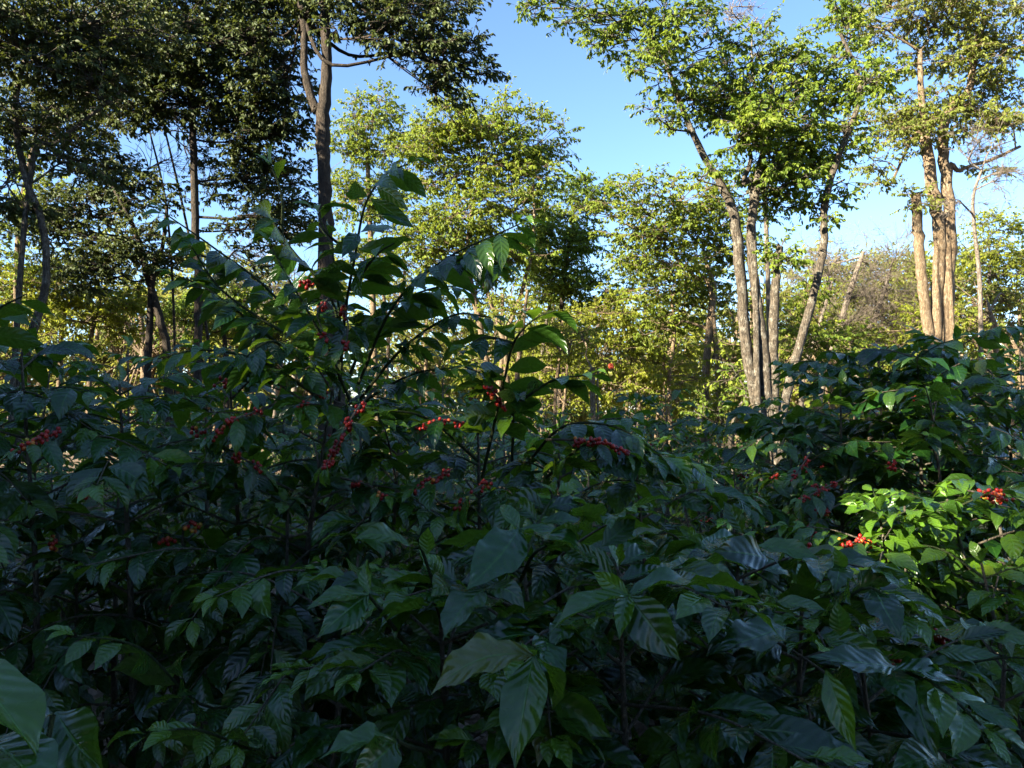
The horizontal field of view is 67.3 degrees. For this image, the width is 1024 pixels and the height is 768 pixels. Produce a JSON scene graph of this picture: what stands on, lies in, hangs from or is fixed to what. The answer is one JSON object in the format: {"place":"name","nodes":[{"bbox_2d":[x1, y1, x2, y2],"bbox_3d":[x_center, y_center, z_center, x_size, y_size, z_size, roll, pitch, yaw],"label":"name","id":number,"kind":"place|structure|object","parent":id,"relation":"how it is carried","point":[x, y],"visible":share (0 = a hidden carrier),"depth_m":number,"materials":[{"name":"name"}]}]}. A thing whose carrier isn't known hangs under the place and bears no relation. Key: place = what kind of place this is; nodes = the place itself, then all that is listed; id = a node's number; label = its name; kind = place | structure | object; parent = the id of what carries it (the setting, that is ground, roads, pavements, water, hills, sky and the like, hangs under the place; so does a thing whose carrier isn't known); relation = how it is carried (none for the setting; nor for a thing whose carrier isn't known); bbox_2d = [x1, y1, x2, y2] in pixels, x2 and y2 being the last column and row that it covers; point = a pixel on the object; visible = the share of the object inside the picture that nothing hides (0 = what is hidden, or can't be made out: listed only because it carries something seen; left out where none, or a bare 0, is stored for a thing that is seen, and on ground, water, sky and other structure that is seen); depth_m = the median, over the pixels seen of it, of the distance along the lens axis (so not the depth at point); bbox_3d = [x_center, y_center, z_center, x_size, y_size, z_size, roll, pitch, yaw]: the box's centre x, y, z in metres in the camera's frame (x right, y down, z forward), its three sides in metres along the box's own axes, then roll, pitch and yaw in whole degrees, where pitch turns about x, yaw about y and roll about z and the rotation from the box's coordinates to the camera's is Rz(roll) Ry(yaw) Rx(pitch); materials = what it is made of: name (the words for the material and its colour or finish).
{"place":"outdoors","nodes":[
{"label":"outdoors","id":0,"kind":"place"},
{"bbox_2d":[6,409,85,474],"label":"coffee shrub","id":1,"kind":"object","parent":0,"point":[53,467],"visible":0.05,"depth_m":16.30,"materials":[{"name":"green plant"}]},
{"bbox_2d":[0,412,1020,767],"bbox_3d":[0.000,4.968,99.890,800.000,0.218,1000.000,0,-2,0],"label":"ground","id":2,"kind":"structure","parent":0,"point":[640,728],"depth_m":7.73,"materials":[{"name":"soil"}]},
{"bbox_2d":[0,410,77,481],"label":"coffee shrub","id":3,"kind":"object","parent":2,"relation":"on","point":[67,462],"visible":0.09,"depth_m":12.45,"materials":[{"name":"green plant"}]},
{"bbox_2d":[0,112,85,325],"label":"tree","id":4,"kind":"object","parent":2,"relation":"on","point":[11,266],"visible":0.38,"depth_m":15.66,"materials":[{"name":"green plant"}]},
{"bbox_2d":[0,659,102,767],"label":"coffee seedling","id":5,"kind":"object","parent":2,"relation":"on","point":[67,739],"visible":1,"depth_m":0.80,"materials":[{"name":"green plant"}]},
{"bbox_2d":[0,410,114,526],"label":"coffee shrub","id":6,"kind":"object","parent":2,"relation":"on","point":[65,470],"visible":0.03,"depth_m":9.38,"materials":[{"name":"green plant"}]},
{"bbox_2d":[0,224,177,412],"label":"tree","id":7,"kind":"object","parent":2,"relation":"on","point":[119,305],"visible":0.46,"depth_m":16.74,"materials":[{"name":"green plant"}]},
{"bbox_2d":[0,0,200,521],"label":"tree","id":8,"kind":"object","parent":2,"relation":"on","point":[61,53],"visible":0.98,"depth_m":9.46,"materials":[{"name":"green plant"}]},
{"bbox_2d":[0,60,202,512],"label":"tree","id":9,"kind":"object","parent":2,"relation":"on","point":[84,265],"visible":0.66,"depth_m":12.54,"materials":[{"name":"green plant"}]},
{"bbox_2d":[0,447,229,767],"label":"coffee shrub","id":10,"kind":"object","parent":2,"relation":"on","point":[85,696],"visible":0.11,"depth_m":3.19,"materials":[{"name":"green plant"}]},
{"bbox_2d":[0,333,249,727],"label":"coffee shrub","id":11,"kind":"object","parent":2,"relation":"on","point":[143,430],"visible":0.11,"depth_m":4.25,"materials":[{"name":"green plant"}]},
{"bbox_2d":[0,294,305,767],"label":"coffee shrub","id":12,"kind":"object","parent":2,"relation":"on","point":[69,426],"visible":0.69,"depth_m":2.51,"materials":[{"name":"green plant"}]},
{"bbox_2d":[112,416,210,513],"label":"coffee shrub","id":13,"kind":"object","parent":2,"relation":"on","point":[133,431],"visible":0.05,"depth_m":12.09,"materials":[{"name":"green plant"}]},
{"bbox_2d":[122,83,233,506],"bbox_3d":[-5.648,-1.737,13.231,1.886,7.750,1.829,-1,-2,21],"label":"bare tree","id":14,"kind":"object","parent":2,"relation":"on","point":[172,160],"visible":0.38,"depth_m":12.99,"materials":[{"name":"brown plant"}]},
{"bbox_2d":[113,386,249,537],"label":"coffee shrub","id":15,"kind":"object","parent":2,"relation":"on","point":[175,517],"visible":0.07,"depth_m":9.53,"materials":[{"name":"green plant"}]},
{"bbox_2d":[48,0,337,510],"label":"tree","id":16,"kind":"object","parent":2,"relation":"on","point":[247,136],"visible":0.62,"depth_m":11.77,"materials":[{"name":"green plant"}]},
{"bbox_2d":[153,277,318,451],"bbox_3d":[-6.699,-0.285,19.218,4.583,5.247,2.584,0,-2,0],"label":"tree","id":17,"kind":"object","parent":2,"relation":"on","point":[188,310],"visible":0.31,"depth_m":18.91,"materials":[{"name":"green plant"}]},
{"bbox_2d":[0,463,486,767],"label":"coffee shrub","id":18,"kind":"object","parent":2,"relation":"on","point":[242,721],"visible":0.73,"depth_m":2.19,"materials":[{"name":"green plant"}]},
{"bbox_2d":[78,339,450,732],"bbox_3d":[-1.222,0.780,4.108,2.079,2.017,1.572,0,-2,0],"label":"coffee shrub","id":19,"kind":"object","parent":2,"relation":"on","point":[259,400],"visible":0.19,"depth_m":3.95,"materials":[{"name":"green plant"}]},
{"bbox_2d":[221,226,349,461],"bbox_3d":[-7.124,-1.517,23.791,4.351,8.010,3.530,0,-2,0],"label":"bare tree","id":20,"kind":"object","parent":2,"relation":"on","point":[292,389],"visible":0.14,"depth_m":23.87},
{"bbox_2d":[268,415,317,516],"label":"coffee shrub","id":21,"kind":"object","parent":2,"relation":"on","point":[300,436],"visible":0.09,"depth_m":12.24,"materials":[{"name":"green plant"}]},
{"bbox_2d":[44,143,550,767],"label":"coffee shrub","id":22,"kind":"object","parent":2,"relation":"on","point":[484,265],"visible":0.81,"depth_m":2.54,"materials":[{"name":"green plant"}]},
{"bbox_2d":[273,394,332,483],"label":"coffee shrub","id":23,"kind":"object","parent":2,"relation":"on","point":[303,437],"visible":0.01,"depth_m":16.17,"materials":[{"name":"green plant"}]},
{"bbox_2d":[156,0,510,512],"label":"tree","id":24,"kind":"object","parent":2,"relation":"on","point":[259,59],"visible":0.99,"depth_m":10.95,"materials":[{"name":"green plant"}]},
{"bbox_2d":[299,76,437,435],"bbox_3d":[-4.245,-3.405,23.865,4.435,11.812,3.428,0,-2,0],"label":"tree","id":25,"kind":"object","parent":2,"relation":"on","point":[357,145],"visible":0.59,"depth_m":23.64,"materials":[{"name":"green plant"}]},
{"bbox_2d":[322,435,418,521],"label":"coffee shrub","id":26,"kind":"object","parent":2,"relation":"on","point":[379,481],"visible":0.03,"depth_m":9.16,"materials":[{"name":"green plant"}]},
{"bbox_2d":[23,585,762,767],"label":"fallen leaves","id":27,"kind":"object","parent":2,"relation":"on","point":[91,691],"visible":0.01,"depth_m":4.24,"materials":[{"name":"brown plant"}]},
{"bbox_2d":[355,240,438,451],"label":"tree","id":28,"kind":"object","parent":2,"relation":"on","point":[412,265],"visible":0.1,"depth_m":25.95,"materials":[{"name":"green plant"}]},
{"bbox_2d":[278,343,539,580],"bbox_3d":[-0.959,0.751,6.722,2.402,2.349,1.703,0,-2,0],"label":"coffee shrub","id":29,"kind":"object","parent":2,"relation":"on","point":[449,493],"visible":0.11,"depth_m":6.72,"materials":[{"name":"green plant"}]},
{"bbox_2d":[349,256,495,449],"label":"tree","id":30,"kind":"object","parent":2,"relation":"on","point":[388,298],"visible":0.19,"depth_m":27.92,"materials":[{"name":"green plant"}]},
{"bbox_2d":[411,433,451,456],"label":"coffee shrub","id":31,"kind":"object","parent":2,"relation":"on","point":[426,446],"visible":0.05,"depth_m":20.54,"materials":[{"name":"green plant"}]},
{"bbox_2d":[431,389,522,505],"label":"coffee shrub","id":32,"kind":"object","parent":2,"relation":"on","point":[465,455],"visible":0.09,"depth_m":12.10,"materials":[{"name":"green plant"}]},
{"bbox_2d":[443,405,514,481],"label":"coffee shrub","id":33,"kind":"object","parent":2,"relation":"on","point":[469,448],"visible":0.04,"depth_m":15.77,"materials":[{"name":"green plant"}]},
{"bbox_2d":[380,71,584,465],"bbox_3d":[-0.744,-2.701,20.226,5.263,10.158,4.094,0,-2,0],"label":"tree","id":34,"kind":"object","parent":2,"relation":"on","point":[467,129],"visible":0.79,"depth_m":19.65,"materials":[{"name":"green plant"}]},
{"bbox_2d":[419,394,590,524],"bbox_3d":[-0.111,1.016,9.227,2.477,1.886,1.479,0,-2,0],"label":"coffee shrub","id":35,"kind":"object","parent":2,"relation":"on","point":[546,422],"visible":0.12,"depth_m":9.15,"materials":[{"name":"green plant"}]},
{"bbox_2d":[0,432,1017,731],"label":"undergrowth","id":36,"kind":"object","parent":2,"relation":"on","point":[170,530],"depth_m":8.86,"materials":[{"name":"green plant"}]},
{"bbox_2d":[0,240,1023,448],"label":"woods","id":37,"kind":"object","parent":2,"relation":"on","point":[134,374],"visible":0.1,"depth_m":36.19,"materials":[{"name":"green plant"}]},
{"bbox_2d":[464,439,560,519],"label":"coffee shrub","id":38,"kind":"object","parent":2,"relation":"on","point":[494,466],"visible":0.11,"depth_m":9.33,"materials":[{"name":"green plant"}]},
{"bbox_2d":[441,316,608,431],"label":"tree","id":39,"kind":"object","parent":2,"relation":"on","point":[491,347],"visible":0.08,"depth_m":25.73,"materials":[{"name":"green plant"}]},
{"bbox_2d":[400,432,672,682],"bbox_3d":[0.144,1.020,4.374,1.654,1.554,1.357,0,-2,0],"label":"coffee shrub","id":40,"kind":"object","parent":2,"relation":"on","point":[578,483],"visible":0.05,"depth_m":4.30,"materials":[{"name":"green plant"}]},
{"bbox_2d":[475,288,606,422],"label":"tree","id":41,"kind":"object","parent":2,"relation":"on","point":[512,309],"visible":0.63,"depth_m":17.20,"materials":[{"name":"green plant"}]},
{"bbox_2d":[514,258,598,434],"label":"tree","id":42,"kind":"object","parent":2,"relation":"on","point":[539,293],"visible":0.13,"depth_m":23.57,"materials":[{"name":"green plant"}]},
{"bbox_2d":[242,481,873,767],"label":"coffee shrub","id":43,"kind":"object","parent":2,"relation":"on","point":[517,680],"visible":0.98,"depth_m":1.52,"materials":[{"name":"green plant"}]},
{"bbox_2d":[313,307,810,767],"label":"coffee shrub","id":44,"kind":"object","parent":2,"relation":"on","point":[612,445],"visible":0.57,"depth_m":2.52,"materials":[{"name":"green plant"}]},
{"bbox_2d":[538,402,586,437],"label":"coffee shrub","id":45,"kind":"object","parent":2,"relation":"on","point":[569,421],"visible":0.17,"depth_m":20.49,"materials":[{"name":"green plant"}]},
{"bbox_2d":[499,166,634,430],"bbox_3d":[1.600,-2.080,22.919,4.006,9.085,3.636,0,-2,0],"label":"tree","id":46,"kind":"object","parent":2,"relation":"on","point":[573,239],"visible":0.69,"depth_m":22.60,"materials":[{"name":"green plant"}]},
{"bbox_2d":[500,275,653,445],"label":"tree","id":47,"kind":"object","parent":2,"relation":"on","point":[616,324],"visible":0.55,"depth_m":19.14,"materials":[{"name":"green plant"}]},
{"bbox_2d":[559,319,604,495],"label":"tree","id":48,"kind":"object","parent":2,"relation":"on","point":[594,402],"visible":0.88,"depth_m":14.30,"materials":[{"name":"plant"}]},
{"bbox_2d":[595,363,613,372],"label":"flower","id":49,"kind":"object","parent":48,"relation":"attached to","point":[610,366],"visible":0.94,"depth_m":13.99,"materials":[{"name":"red plant"}]},
{"bbox_2d":[585,262,660,415],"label":"tree","id":50,"kind":"object","parent":2,"relation":"on","point":[623,281],"visible":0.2,"depth_m":24.98,"materials":[{"name":"green plant"}]},
{"bbox_2d":[578,399,674,494],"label":"coffee shrub","id":51,"kind":"object","parent":2,"relation":"on","point":[601,413],"visible":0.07,"depth_m":12.39,"materials":[{"name":"green plant"}]},
{"bbox_2d":[560,263,714,439],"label":"tree","id":52,"kind":"object","parent":2,"relation":"on","point":[690,352],"visible":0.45,"depth_m":21.73,"materials":[{"name":"green plant"}]},
{"bbox_2d":[561,418,757,643],"bbox_3d":[1.097,1.029,5.209,1.658,1.593,1.327,2,-2,-39],"label":"coffee shrub","id":53,"kind":"object","parent":2,"relation":"on","point":[697,522],"visible":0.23,"depth_m":5.15,"materials":[{"name":"green plant"}]},
{"bbox_2d":[612,260,707,451],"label":"tree","id":54,"kind":"object","parent":2,"relation":"on","point":[638,308],"visible":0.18,"depth_m":20.94,"materials":[{"name":"green plant"}]},
{"bbox_2d":[562,162,771,471],"bbox_3d":[3.720,-1.279,17.353,3.934,7.153,4.863,-1,-2,36],"label":"tree","id":55,"kind":"object","parent":2,"relation":"on","point":[651,236],"visible":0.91,"depth_m":16.94,"materials":[{"name":"green plant"}]},
{"bbox_2d":[580,386,761,588],"bbox_3d":[1.405,0.971,6.941,1.876,1.916,1.381,-1,-2,26],"label":"coffee shrub","id":56,"kind":"object","parent":2,"relation":"on","point":[651,400],"visible":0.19,"depth_m":6.88,"materials":[{"name":"green plant"}]},
{"bbox_2d":[622,403,735,527],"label":"coffee shrub","id":57,"kind":"object","parent":2,"relation":"on","point":[683,426],"visible":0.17,"depth_m":9.39,"materials":[{"name":"green plant"}]},
{"bbox_2d":[675,415,718,463],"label":"coffee shrub","id":58,"kind":"object","parent":2,"relation":"on","point":[688,429],"visible":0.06,"depth_m":20.40,"materials":[{"name":"green plant"}]},
{"bbox_2d":[643,278,763,486],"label":"tree","id":59,"kind":"object","parent":2,"relation":"on","point":[733,329],"visible":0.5,"depth_m":16.36,"materials":[{"name":"green plant"}]},
{"bbox_2d":[506,0,911,499],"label":"tree","id":60,"kind":"object","parent":2,"relation":"on","point":[757,126],"visible":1,"depth_m":11.94,"materials":[{"name":"green plant"}]},
{"bbox_2d":[594,454,847,720],"bbox_3d":[1.120,1.094,4.207,1.249,1.401,1.735,-2,-3,44],"label":"coffee shrub","id":61,"kind":"object","parent":2,"relation":"on","point":[681,489],"visible":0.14,"depth_m":4.11,"materials":[{"name":"green plant"}]},
{"bbox_2d":[678,341,784,486],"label":"tree","id":62,"kind":"object","parent":2,"relation":"on","point":[700,409],"visible":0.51,"depth_m":13.20,"materials":[{"name":"green plant"}]},
{"bbox_2d":[719,420,755,486],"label":"coffee shrub","id":63,"kind":"object","parent":2,"relation":"on","point":[742,443],"visible":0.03,"depth_m":16.06,"materials":[{"name":"green plant"}]},
{"bbox_2d":[722,0,775,336],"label":"tree","id":64,"kind":"object","parent":2,"relation":"on","point":[730,13],"visible":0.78,"depth_m":14.47,"materials":[{"name":"plant"}]},
{"bbox_2d":[675,394,868,533],"bbox_3d":[2.302,0.970,6.735,1.678,1.810,1.754,-1,-2,15],"label":"coffee shrub","id":65,"kind":"object","parent":2,"relation":"on","point":[776,401],"visible":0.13,"depth_m":6.54,"materials":[{"name":"green plant"}]},
{"bbox_2d":[730,436,813,494],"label":"coffee shrub","id":66,"kind":"object","parent":2,"relation":"on","point":[752,468],"visible":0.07,"depth_m":13.01,"materials":[{"name":"green plant"}]},
{"bbox_2d":[538,501,1023,767],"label":"coffee shrub","id":67,"kind":"object","parent":2,"relation":"on","point":[918,717],"visible":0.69,"depth_m":1.65,"materials":[{"name":"green plant"}]},
{"bbox_2d":[750,240,887,400],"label":"tree","id":68,"kind":"object","parent":2,"relation":"on","point":[787,298],"visible":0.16,"depth_m":24.93,"materials":[{"name":"green plant"}]},
{"bbox_2d":[752,270,889,479],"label":"tree","id":69,"kind":"object","parent":2,"relation":"on","point":[827,341],"visible":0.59,"depth_m":16.91,"materials":[{"name":"green plant"}]},
{"bbox_2d":[768,404,898,536],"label":"coffee shrub","id":70,"kind":"object","parent":2,"relation":"on","point":[826,407],"visible":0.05,"depth_m":9.79,"materials":[{"name":"green plant"}]},
{"bbox_2d":[644,325,1023,759],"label":"coffee shrub","id":71,"kind":"object","parent":2,"relation":"on","point":[915,398],"visible":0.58,"depth_m":3.90,"materials":[{"name":"green plant"}]},
{"bbox_2d":[779,274,892,358],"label":"tree","id":72,"kind":"object","parent":2,"relation":"on","point":[819,307],"visible":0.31,"depth_m":22.76,"materials":[{"name":"green plant"}]},
{"bbox_2d":[772,209,932,428],"bbox_3d":[9.765,-1.240,22.082,4.998,7.347,4.054,0,-2,0],"label":"bare tree","id":73,"kind":"object","parent":2,"relation":"on","point":[848,297],"visible":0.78,"depth_m":21.65,"materials":[{"name":"brown plant"}]},
{"bbox_2d":[738,473,1023,767],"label":"coffee shrub","id":74,"kind":"object","parent":2,"relation":"on","point":[920,556],"visible":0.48,"depth_m":2.81,"materials":[{"name":"green plant"}]},
{"bbox_2d":[829,241,932,416],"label":"tree","id":75,"kind":"object","parent":2,"relation":"on","point":[912,271],"visible":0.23,"depth_m":26.84,"materials":[{"name":"green plant"}]},
{"bbox_2d":[890,410,931,489],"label":"coffee shrub","id":76,"kind":"object","parent":2,"relation":"on","point":[915,462],"depth_m":12.11,"materials":[{"name":"green plant"}]},
{"bbox_2d":[831,292,994,439],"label":"tree","id":77,"kind":"object","parent":2,"relation":"on","point":[900,342],"visible":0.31,"depth_m":19.98,"materials":[{"name":"green plant"}]},
{"bbox_2d":[823,0,1023,449],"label":"tree","id":78,"kind":"object","parent":2,"relation":"on","point":[937,315],"visible":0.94,"depth_m":17.87,"materials":[{"name":"green plant"}]},
{"bbox_2d":[849,341,1023,586],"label":"coffee shrub","id":79,"kind":"object","parent":2,"relation":"on","point":[990,448],"visible":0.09,"depth_m":6.31,"materials":[{"name":"green plant"}]},
{"bbox_2d":[889,592,1023,767],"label":"coffee shrub","id":80,"kind":"object","parent":2,"relation":"on","point":[985,691],"visible":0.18,"depth_m":2.36,"materials":[{"name":"green plant"}]},
{"bbox_2d":[913,395,1022,530],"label":"coffee shrub","id":81,"kind":"object","parent":2,"relation":"on","point":[1017,436],"visible":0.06,"depth_m":9.26,"materials":[{"name":"green plant"}]},
{"bbox_2d":[925,204,1023,426],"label":"tree","id":82,"kind":"object","parent":2,"relation":"on","point":[1014,259],"visible":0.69,"depth_m":23.89,"materials":[{"name":"green plant"}]},
{"bbox_2d":[929,259,1023,459],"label":"tree","id":83,"kind":"object","parent":2,"relation":"on","point":[1000,295],"visible":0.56,"depth_m":20.48,"materials":[{"name":"green plant"}]},
{"bbox_2d":[929,98,1023,443],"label":"bare tree","id":84,"kind":"object","parent":2,"relation":"on","point":[978,263],"visible":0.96,"depth_m":16.95,"materials":[{"name":"brown plant"}]},
{"bbox_2d":[0,0,1023,411],"label":"sky","id":85,"kind":"structure","parent":0,"point":[556,71],"materials":[{"name":"blue"}]}
]}

